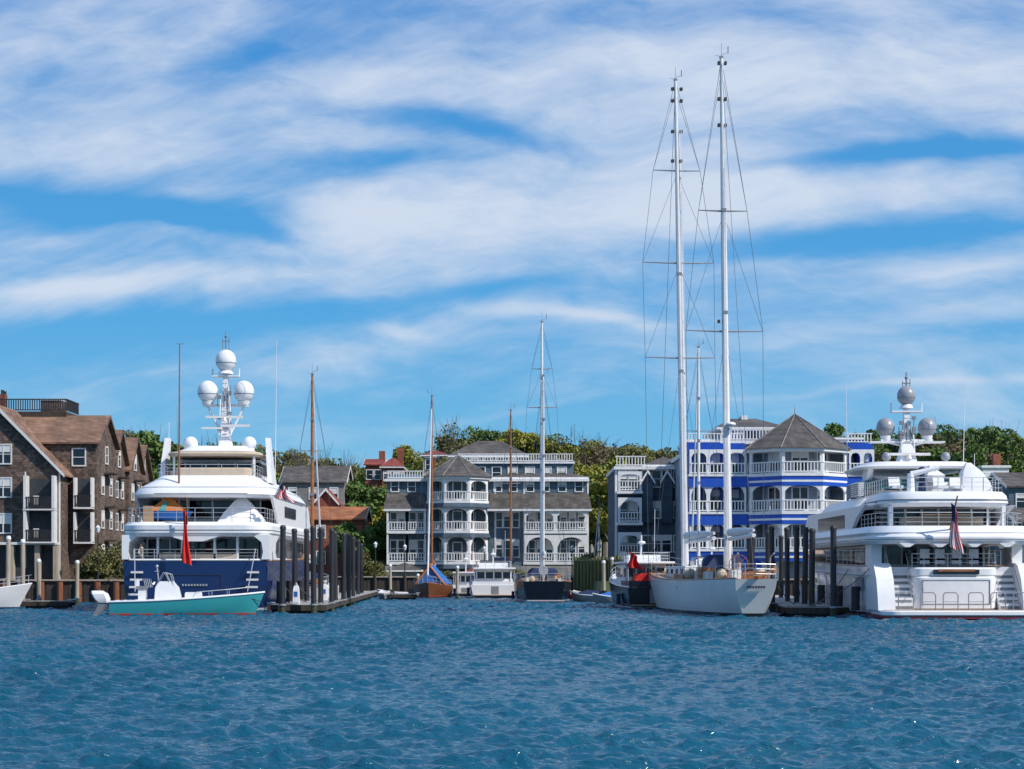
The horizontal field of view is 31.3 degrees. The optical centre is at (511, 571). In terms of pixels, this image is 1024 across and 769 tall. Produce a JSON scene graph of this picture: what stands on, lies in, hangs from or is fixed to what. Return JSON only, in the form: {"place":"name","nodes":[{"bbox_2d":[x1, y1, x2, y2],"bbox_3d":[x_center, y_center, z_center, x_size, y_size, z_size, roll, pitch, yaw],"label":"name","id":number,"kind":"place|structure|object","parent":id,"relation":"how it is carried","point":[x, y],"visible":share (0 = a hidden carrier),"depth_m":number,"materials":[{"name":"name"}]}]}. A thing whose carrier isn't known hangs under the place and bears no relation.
{"place":"outdoors","nodes":[
{"label":"outdoors","id":0,"kind":"place"},
{"bbox_2d":[369,551,609,591],"bbox_3d":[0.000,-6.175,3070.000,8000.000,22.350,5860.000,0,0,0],"label":"ground","id":1,"kind":"structure","parent":0,"point":[597,585],"depth_m":157.23,"materials":[{"name":"green plant"}]},
{"bbox_2d":[0,579,125,601],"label":"timber bulkhead","id":2,"kind":"object","parent":1,"relation":"on","point":[59,589],"visible":0.23,"depth_m":148.17,"materials":[{"name":"brown wood"}]},
{"bbox_2d":[0,390,153,578],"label":"shingle condominium","id":3,"kind":"structure","parent":1,"relation":"on","point":[69,482],"depth_m":154.97,"materials":[{"name":"brown wood"}]},
{"bbox_2d":[0,448,144,557],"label":"window glass","id":4,"kind":"structure","parent":3,"relation":"in","point":[76,452],"depth_m":155.00,"materials":[{"name":"black glass"}]},
{"bbox_2d":[95,525,100,578],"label":"street lamp","id":5,"kind":"object","parent":1,"relation":"on","point":[97,527],"visible":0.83,"depth_m":149.96,"materials":[{"name":"black metal"}]},
{"bbox_2d":[282,483,348,551],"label":"walls","id":6,"kind":"structure","parent":1,"relation":"on","point":[301,489],"depth_m":228.00,"materials":[{"name":"grey wood"}]},
{"bbox_2d":[279,466,352,482],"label":"roof","id":7,"kind":"structure","parent":6,"relation":"on","point":[336,474],"depth_m":230.06,"materials":[{"name":"grey"}]},
{"bbox_2d":[288,487,346,500],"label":"window trim","id":8,"kind":"structure","parent":6,"relation":"attached to","point":[316,493],"depth_m":227.93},
{"bbox_2d":[289,488,336,492],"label":"blinds","id":9,"kind":"object","parent":8,"relation":"attached to","point":[333,490],"visible":0.39,"depth_m":227.97,"materials":[{"name":"white paint"}]},
{"bbox_2d":[315,502,340,506],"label":"walls","id":10,"kind":"structure","parent":1,"relation":"on","point":[332,504],"depth_m":218.00,"materials":[{"name":"brown wood"}]},
{"bbox_2d":[316,491,334,501],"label":"front gable wall","id":11,"kind":"structure","parent":10,"relation":"on","point":[325,496],"depth_m":218.00,"materials":[{"name":"brown wood"}]},
{"bbox_2d":[73,541,600,578],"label":"shrubs","id":12,"kind":"object","parent":1,"relation":"on","point":[110,564],"visible":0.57,"depth_m":151.64,"materials":[{"name":"green plant"}]},
{"bbox_2d":[309,520,368,577],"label":"walls","id":13,"kind":"structure","parent":1,"relation":"on","point":[360,524],"depth_m":212.00,"materials":[{"name":"brown wood"}]},
{"bbox_2d":[308,507,371,521],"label":"roof","id":14,"kind":"structure","parent":13,"relation":"on","point":[348,513],"depth_m":213.70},
{"bbox_2d":[316,525,367,563],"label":"window trim","id":15,"kind":"structure","parent":13,"relation":"attached to","point":[324,537],"depth_m":211.93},
{"bbox_2d":[366,465,381,488],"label":"walls","id":16,"kind":"structure","parent":1,"relation":"on","point":[375,482],"depth_m":275.00,"materials":[{"name":"red brick"}]},
{"bbox_2d":[367,470,380,478],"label":"window glass","id":17,"kind":"object","parent":16,"relation":"in","point":[376,472],"visible":0.32,"depth_m":274.98,"materials":[{"name":"glass"}]},
{"bbox_2d":[366,469,381,479],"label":"window trim","id":18,"kind":"structure","parent":16,"relation":"attached to","point":[373,474],"depth_m":274.93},
{"bbox_2d":[363,459,385,464],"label":"roof","id":19,"kind":"structure","parent":16,"relation":"on","point":[374,461],"depth_m":276.94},
{"bbox_2d":[382,468,403,486],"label":"walls","id":20,"kind":"structure","parent":1,"relation":"on","point":[392,469],"depth_m":270.00,"materials":[{"name":"red wood"}]},
{"bbox_2d":[379,466,406,470],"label":"eaves fascia","id":21,"kind":"structure","parent":20,"relation":"attached to","point":[402,467],"depth_m":269.63,"materials":[{"name":"white paint"}]},
{"bbox_2d":[380,458,402,465],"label":"hip roof","id":22,"kind":"structure","parent":21,"relation":"on","point":[393,462],"depth_m":271.02,"materials":[{"name":"red tile"}]},
{"bbox_2d":[397,448,403,465],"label":"chimney","id":23,"kind":"object","parent":22,"relation":"on","point":[400,455],"visible":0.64,"depth_m":273.60,"materials":[{"name":"red brick"}]},
{"bbox_2d":[386,563,422,577],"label":"dock office","id":24,"kind":"structure","parent":1,"relation":"on","point":[398,570],"depth_m":194.50,"materials":[{"name":"grey"}]},
{"bbox_2d":[423,456,446,478],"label":"walls","id":25,"kind":"structure","parent":1,"relation":"on","point":[425,472],"depth_m":262.00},
{"bbox_2d":[324,574,572,592],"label":"timber bulkhead","id":26,"kind":"object","parent":1,"relation":"on","point":[404,584],"visible":0.06,"depth_m":190.17,"materials":[{"name":"brown wood"}]},
{"bbox_2d":[383,441,591,577],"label":"waterfront inn","id":27,"kind":"structure","parent":1,"relation":"on","point":[471,497],"depth_m":202.83,"materials":[{"name":"white paint"}]},
{"bbox_2d":[391,458,583,556],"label":"window glass","id":28,"kind":"structure","parent":27,"relation":"in","point":[495,469],"depth_m":203.00,"materials":[{"name":"black glass"}]},
{"bbox_2d":[124,415,1023,568],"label":"distant trees","id":29,"kind":"object","parent":1,"relation":"on","point":[594,461],"visible":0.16,"depth_m":259.58,"materials":[{"name":"green plant"}]},
{"bbox_2d":[573,555,623,591],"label":"timber bulkhead","id":30,"kind":"object","parent":1,"relation":"on","point":[587,572],"visible":0.34,"depth_m":167.75,"materials":[{"name":"green wood"}]},
{"bbox_2d":[589,539,607,556],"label":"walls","id":31,"kind":"structure","parent":1,"relation":"on","point":[592,547],"depth_m":262.00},
{"bbox_2d":[775,576,808,599],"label":"timber bulkhead","id":32,"kind":"object","parent":1,"relation":"on","point":[791,587],"visible":0.02,"depth_m":152.17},
{"bbox_2d":[979,468,1008,473],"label":"walls","id":33,"kind":"structure","parent":1,"relation":"on","point":[986,470],"depth_m":230.00,"materials":[{"name":"white paint"}]},
{"bbox_2d":[976,465,1010,468],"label":"roof cap","id":34,"kind":"object","parent":33,"relation":"on","point":[994,466],"visible":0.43,"depth_m":229.80,"materials":[{"name":"white paint"}]},
{"bbox_2d":[992,454,1000,464],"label":"chimney","id":35,"kind":"object","parent":34,"relation":"on","point":[996,459],"visible":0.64,"depth_m":233.60,"materials":[{"name":"red brick"}]},
{"bbox_2d":[990,487,1023,563],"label":"walls","id":36,"kind":"structure","parent":1,"relation":"on","point":[1009,492],"depth_m":178.00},
{"bbox_2d":[989,472,1023,486],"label":"roof","id":37,"kind":"structure","parent":36,"relation":"on","point":[1012,479],"depth_m":180.52,"materials":[{"name":"grey"}]},
{"bbox_2d":[995,508,1023,563],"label":"waterside shed","id":38,"kind":"structure","parent":1,"relation":"on","point":[1016,511],"depth_m":162.77,"materials":[{"name":"grey"}]},
{"bbox_2d":[0,596,1023,768],"bbox_3d":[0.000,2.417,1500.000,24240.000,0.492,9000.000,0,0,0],"label":"water","id":39,"kind":"structure","parent":0,"point":[460,682],"depth_m":38.33,"materials":[{"name":"blue liquid"}]},
{"bbox_2d":[6,536,10,585],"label":"dock piling","id":40,"kind":"object","parent":39,"relation":"in","point":[8,555],"visible":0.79,"depth_m":119.88,"materials":[{"name":"white paint"}]},
{"bbox_2d":[0,575,31,608],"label":"motor cruiser","id":41,"kind":"object","parent":39,"relation":"on","point":[12,596],"visible":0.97,"depth_m":119.37,"materials":[{"name":"white paint"}]},
{"bbox_2d":[20,539,25,606],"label":"dock piling","id":42,"kind":"object","parent":39,"relation":"in","point":[22,541],"visible":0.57,"depth_m":123.87,"materials":[{"name":"white paint"}]},
{"bbox_2d":[36,559,41,600],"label":"dock piling","id":43,"kind":"object","parent":39,"relation":"in","point":[38,562],"visible":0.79,"depth_m":126.87,"materials":[{"name":"white paint"}]},
{"bbox_2d":[20,599,75,608],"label":"floating dock","id":44,"kind":"object","parent":39,"relation":"on","point":[46,604],"visible":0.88,"depth_m":121.08,"materials":[{"name":"wood"}]},
{"bbox_2d":[74,560,79,604],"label":"dock piling","id":45,"kind":"object","parent":39,"relation":"in","point":[77,597],"visible":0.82,"depth_m":134.88,"materials":[{"name":"white paint"}]},
{"bbox_2d":[91,565,270,615],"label":"console boat","id":46,"kind":"object","parent":39,"relation":"on","point":[168,599],"visible":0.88,"depth_m":102.99,"materials":[{"name":"teal paint"}]},
{"bbox_2d":[79,332,316,610],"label":"motor yacht","id":47,"kind":"object","parent":39,"relation":"on","point":[218,516],"visible":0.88,"depth_m":115.08,"materials":[{"name":"blue paint"}]},
{"bbox_2d":[143,539,302,558],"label":"saloon windows","id":48,"kind":"structure","parent":47,"relation":"in","point":[163,543],"depth_m":115.38,"materials":[{"name":"black glass"}]},
{"bbox_2d":[180,463,266,476],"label":"sundeck windows","id":49,"kind":"structure","parent":47,"relation":"in","point":[262,471],"depth_m":120.98,"materials":[{"name":"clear glass"}]},
{"bbox_2d":[176,501,273,519],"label":"upper windows","id":50,"kind":"structure","parent":47,"relation":"in","point":[195,506],"depth_m":118.47,"materials":[{"name":"black glass"}]},
{"bbox_2d":[278,525,285,612],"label":"dock piling","id":51,"kind":"object","parent":39,"relation":"in","point":[281,604],"visible":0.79,"depth_m":106.36,"materials":[{"name":"black wood"}]},
{"bbox_2d":[267,602,300,612],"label":"floating dock","id":52,"kind":"object","parent":39,"relation":"on","point":[272,607],"visible":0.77,"depth_m":108.58,"materials":[{"name":"wood"}]},
{"bbox_2d":[291,528,297,602],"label":"dock piling","id":53,"kind":"object","parent":39,"relation":"in","point":[294,556],"visible":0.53,"depth_m":112.86,"materials":[{"name":"black wood"}]},
{"bbox_2d":[303,529,309,601],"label":"dock piling","id":54,"kind":"object","parent":39,"relation":"in","point":[306,563],"visible":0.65,"depth_m":117.85,"materials":[{"name":"black wood"}]},
{"bbox_2d":[310,526,317,612],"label":"dock piling","id":55,"kind":"object","parent":39,"relation":"in","point":[313,604],"visible":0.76,"depth_m":107.06,"materials":[{"name":"black wood"}]},
{"bbox_2d":[296,366,338,598],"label":"sailboat","id":56,"kind":"object","parent":39,"relation":"on","point":[313,433],"visible":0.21,"depth_m":141.78,"materials":[{"name":"brown paint"}]},
{"bbox_2d":[317,527,323,603],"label":"dock piling","id":57,"kind":"object","parent":39,"relation":"in","point":[320,560],"visible":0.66,"depth_m":110.35,"materials":[{"name":"black wood"}]},
{"bbox_2d":[278,590,377,613],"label":"floating dock","id":58,"kind":"object","parent":39,"relation":"on","point":[301,607],"visible":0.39,"depth_m":111.79,"materials":[{"name":"wood"}]},
{"bbox_2d":[293,583,299,603],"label":"power pedestal","id":59,"kind":"object","parent":58,"relation":"on","point":[296,595],"visible":0.94,"depth_m":110.02,"materials":[{"name":"white paint"}]},
{"bbox_2d":[323,581,327,599],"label":"power pedestal","id":60,"kind":"object","parent":58,"relation":"on","point":[325,594],"visible":0.73,"depth_m":124.81,"materials":[{"name":"white paint"}]},
{"bbox_2d":[328,528,334,610],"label":"dock piling","id":61,"kind":"object","parent":39,"relation":"in","point":[331,564],"visible":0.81,"depth_m":113.85,"materials":[{"name":"black wood"}]},
{"bbox_2d":[334,531,338,607],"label":"dock piling","id":62,"kind":"object","parent":39,"relation":"in","point":[335,570],"visible":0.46,"depth_m":119.85,"materials":[{"name":"black wood"}]},
{"bbox_2d":[340,533,346,606],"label":"dock piling","id":63,"kind":"object","parent":39,"relation":"in","point":[343,567],"visible":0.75,"depth_m":125.85,"materials":[{"name":"black wood"}]},
{"bbox_2d":[346,534,351,605],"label":"dock piling","id":64,"kind":"object","parent":39,"relation":"in","point":[348,566],"visible":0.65,"depth_m":131.86,"materials":[{"name":"black wood"}]},
{"bbox_2d":[351,537,355,602],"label":"dock piling","id":65,"kind":"object","parent":39,"relation":"in","point":[353,539],"visible":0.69,"depth_m":139.85,"materials":[{"name":"black wood"}]},
{"bbox_2d":[355,539,360,594],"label":"dock piling","id":66,"kind":"object","parent":39,"relation":"in","point":[358,541],"visible":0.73,"depth_m":149.86,"materials":[{"name":"black wood"}]},
{"bbox_2d":[360,543,363,593],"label":"dock piling","id":67,"kind":"object","parent":39,"relation":"in","point":[361,571],"visible":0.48,"depth_m":161.86,"materials":[{"name":"black wood"}]},
{"bbox_2d":[378,589,398,599],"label":"dinghy","id":68,"kind":"object","parent":39,"relation":"on","point":[384,594],"visible":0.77,"depth_m":160.19,"materials":[{"name":"grey plastic"}]},
{"bbox_2d":[388,564,391,590],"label":"dock piling","id":69,"kind":"object","parent":39,"relation":"in","point":[390,576],"visible":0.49,"depth_m":174.87,"materials":[{"name":"white paint"}]},
{"bbox_2d":[390,592,419,599],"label":"floating dock","id":70,"kind":"object","parent":39,"relation":"on","point":[404,596],"visible":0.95,"depth_m":159.13,"materials":[{"name":"wood"}]},
{"bbox_2d":[412,389,455,597],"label":"sailboat","id":71,"kind":"object","parent":39,"relation":"on","point":[432,581],"visible":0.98,"depth_m":175.82,"materials":[{"name":"brown wood"}]},
{"bbox_2d":[455,566,458,598],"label":"dock piling","id":72,"kind":"object","parent":39,"relation":"in","point":[457,583],"visible":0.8,"depth_m":164.87,"materials":[{"name":"white paint"}]},
{"bbox_2d":[452,554,473,595],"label":"motor cruiser","id":73,"kind":"object","parent":39,"relation":"on","point":[464,578],"visible":0.48,"depth_m":188.00,"materials":[{"name":"white paint"}]},
{"bbox_2d":[454,576,473,581],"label":"deckhouse windows","id":74,"kind":"structure","parent":73,"relation":"in","point":[462,577],"depth_m":188.02,"materials":[{"name":"black glass"}]},
{"bbox_2d":[467,549,515,597],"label":"motor cruiser","id":75,"kind":"object","parent":39,"relation":"on","point":[493,578],"visible":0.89,"depth_m":173.59,"materials":[{"name":"white paint"}]},
{"bbox_2d":[475,572,512,577],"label":"deckhouse windows","id":76,"kind":"structure","parent":75,"relation":"in","point":[479,574],"depth_m":174.99,"materials":[{"name":"black glass"}]},
{"bbox_2d":[491,586,498,593],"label":"transom door","id":77,"kind":"structure","parent":75,"relation":"in","point":[494,589],"depth_m":171.99,"materials":[{"name":"grey plastic"}]},
{"bbox_2d":[496,404,526,580],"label":"sailboat","id":78,"kind":"object","parent":39,"relation":"on","point":[510,492],"visible":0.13,"depth_m":189.92,"materials":[{"name":"white paint"}]},
{"bbox_2d":[511,314,572,601],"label":"sailboat","id":79,"kind":"object","parent":39,"relation":"on","point":[542,583],"visible":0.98,"depth_m":152.64,"materials":[{"name":"black paint"}]},
{"bbox_2d":[571,590,606,601],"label":"dinghy","id":80,"kind":"object","parent":39,"relation":"on","point":[585,596],"visible":0.68,"depth_m":150.13,"materials":[{"name":"grey plastic"}]},
{"bbox_2d":[590,506,607,557],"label":"sailboat","id":81,"kind":"object","parent":39,"relation":"on","point":[599,525],"visible":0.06,"depth_m":180.46,"materials":[{"name":"white paint"}]},
{"bbox_2d":[592,592,612,603],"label":"dinghy","id":82,"kind":"object","parent":39,"relation":"on","point":[604,598],"visible":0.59,"depth_m":139.20,"materials":[{"name":"grey plastic"}]},
{"bbox_2d":[602,560,605,590],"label":"dock piling","id":83,"kind":"object","parent":39,"relation":"in","point":[603,577],"visible":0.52,"depth_m":149.87,"materials":[{"name":"white paint"}]},
{"bbox_2d":[609,522,674,608],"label":"motor cruiser","id":84,"kind":"object","parent":39,"relation":"on","point":[630,584],"visible":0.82,"depth_m":122.87,"materials":[{"name":"black paint"}]},
{"bbox_2d":[616,568,663,576],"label":"deckhouse windows","id":85,"kind":"structure","parent":84,"relation":"in","point":[620,572],"depth_m":124.54,"materials":[{"name":"black glass"}]},
{"bbox_2d":[677,337,718,561],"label":"sailboat","id":86,"kind":"object","parent":39,"relation":"on","point":[697,421],"visible":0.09,"depth_m":156.44,"materials":[{"name":"white paint"}]},
{"bbox_2d":[688,542,715,565],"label":"motor cruiser","id":87,"kind":"object","parent":39,"relation":"on","point":[711,548],"visible":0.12,"depth_m":142.18,"materials":[{"name":"white paint"}]},
{"bbox_2d":[642,43,794,616],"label":"sailing ketch","id":88,"kind":"object","parent":39,"relation":"on","point":[723,585],"visible":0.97,"depth_m":107.12,"materials":[{"name":"beige paint"}]},
{"bbox_2d":[747,538,749,571],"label":"dock piling","id":89,"kind":"object","parent":39,"relation":"in","point":[748,550],"visible":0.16,"depth_m":131.86,"materials":[{"name":"black wood"}]},
{"bbox_2d":[750,537,754,570],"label":"dock piling","id":90,"kind":"object","parent":39,"relation":"in","point":[752,550],"visible":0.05,"depth_m":124.85,"materials":[{"name":"black wood"}]},
{"bbox_2d":[765,531,769,607],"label":"dock piling","id":91,"kind":"object","parent":39,"relation":"in","point":[766,550],"visible":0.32,"depth_m":124.86,"materials":[{"name":"black wood"}]},
{"bbox_2d":[768,526,775,611],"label":"dock piling","id":92,"kind":"object","parent":39,"relation":"in","point":[771,529],"visible":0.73,"depth_m":111.86,"materials":[{"name":"black wood"}]},
{"bbox_2d":[778,535,783,597],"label":"dock piling","id":93,"kind":"object","parent":39,"relation":"in","point":[781,537],"visible":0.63,"depth_m":134.85,"materials":[{"name":"black wood"}]},
{"bbox_2d":[784,527,789,601],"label":"dock piling","id":94,"kind":"object","parent":39,"relation":"in","point":[787,558],"visible":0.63,"depth_m":116.86,"materials":[{"name":"black wood"}]},
{"bbox_2d":[793,526,800,603],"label":"dock piling","id":95,"kind":"object","parent":39,"relation":"in","point":[796,529],"visible":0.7,"depth_m":111.86,"materials":[{"name":"black wood"}]},
{"bbox_2d":[801,527,808,604],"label":"dock piling","id":96,"kind":"object","parent":39,"relation":"in","point":[805,530],"visible":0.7,"depth_m":106.86,"materials":[{"name":"black wood"}]},
{"bbox_2d":[775,595,839,616],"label":"floating dock","id":97,"kind":"object","parent":39,"relation":"on","point":[803,610],"visible":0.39,"depth_m":100.08,"materials":[{"name":"wood"}]},
{"bbox_2d":[808,528,815,606],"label":"dock piling","id":98,"kind":"object","parent":39,"relation":"in","point":[812,531],"visible":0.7,"depth_m":101.85,"materials":[{"name":"black wood"}]},
{"bbox_2d":[778,604,850,615],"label":"floating dock","id":99,"kind":"object","parent":39,"relation":"on","point":[843,609],"visible":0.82,"depth_m":101.05,"materials":[{"name":"concrete"}]},
{"bbox_2d":[829,526,837,615],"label":"dock piling","id":100,"kind":"object","parent":39,"relation":"in","point":[833,606],"visible":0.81,"depth_m":99.06,"materials":[{"name":"black wood"}]},
{"bbox_2d":[805,372,1023,618],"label":"motor yacht","id":101,"kind":"object","parent":39,"relation":"on","point":[915,538],"visible":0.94,"depth_m":97.70,"materials":[{"name":"white paint"}]},
{"bbox_2d":[823,547,988,564],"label":"saloon windows","id":102,"kind":"structure","parent":101,"relation":"in","point":[893,553],"depth_m":100.47,"materials":[{"name":"black glass"}]},
{"bbox_2d":[856,509,990,527],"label":"upper windows","id":103,"kind":"structure","parent":101,"relation":"in","point":[908,515],"depth_m":99.56,"materials":[{"name":"black glass"}]},
{"bbox_2d":[933,570,978,573],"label":"transom window","id":104,"kind":"structure","parent":101,"relation":"in","point":[934,571],"depth_m":95.45,"materials":[{"name":"black glass"}]},
{"bbox_2d":[0,0,1023,467],"label":"sky","id":105,"kind":"structure","parent":0,"point":[399,196],"materials":[{"name":"blue"}]},
{"bbox_2d":[606,456,674,565],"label":"grey blue inn wing","id":106,"kind":"structure","parent":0,"point":[632,518],"depth_m":176.97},
{"bbox_2d":[620,471,674,550],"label":"window glass","id":107,"kind":"structure","parent":106,"relation":"in","point":[655,474],"depth_m":176.97,"materials":[{"name":"black glass"}]},
{"bbox_2d":[670,409,874,580],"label":"blue white hotel","id":108,"kind":"structure","parent":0,"point":[805,468],"depth_m":162.30,"materials":[{"name":"paint"}]},
{"bbox_2d":[693,431,868,546],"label":"window glass","id":109,"kind":"structure","parent":108,"relation":"in","point":[854,456],"depth_m":163.99,"materials":[{"name":"black glass"}]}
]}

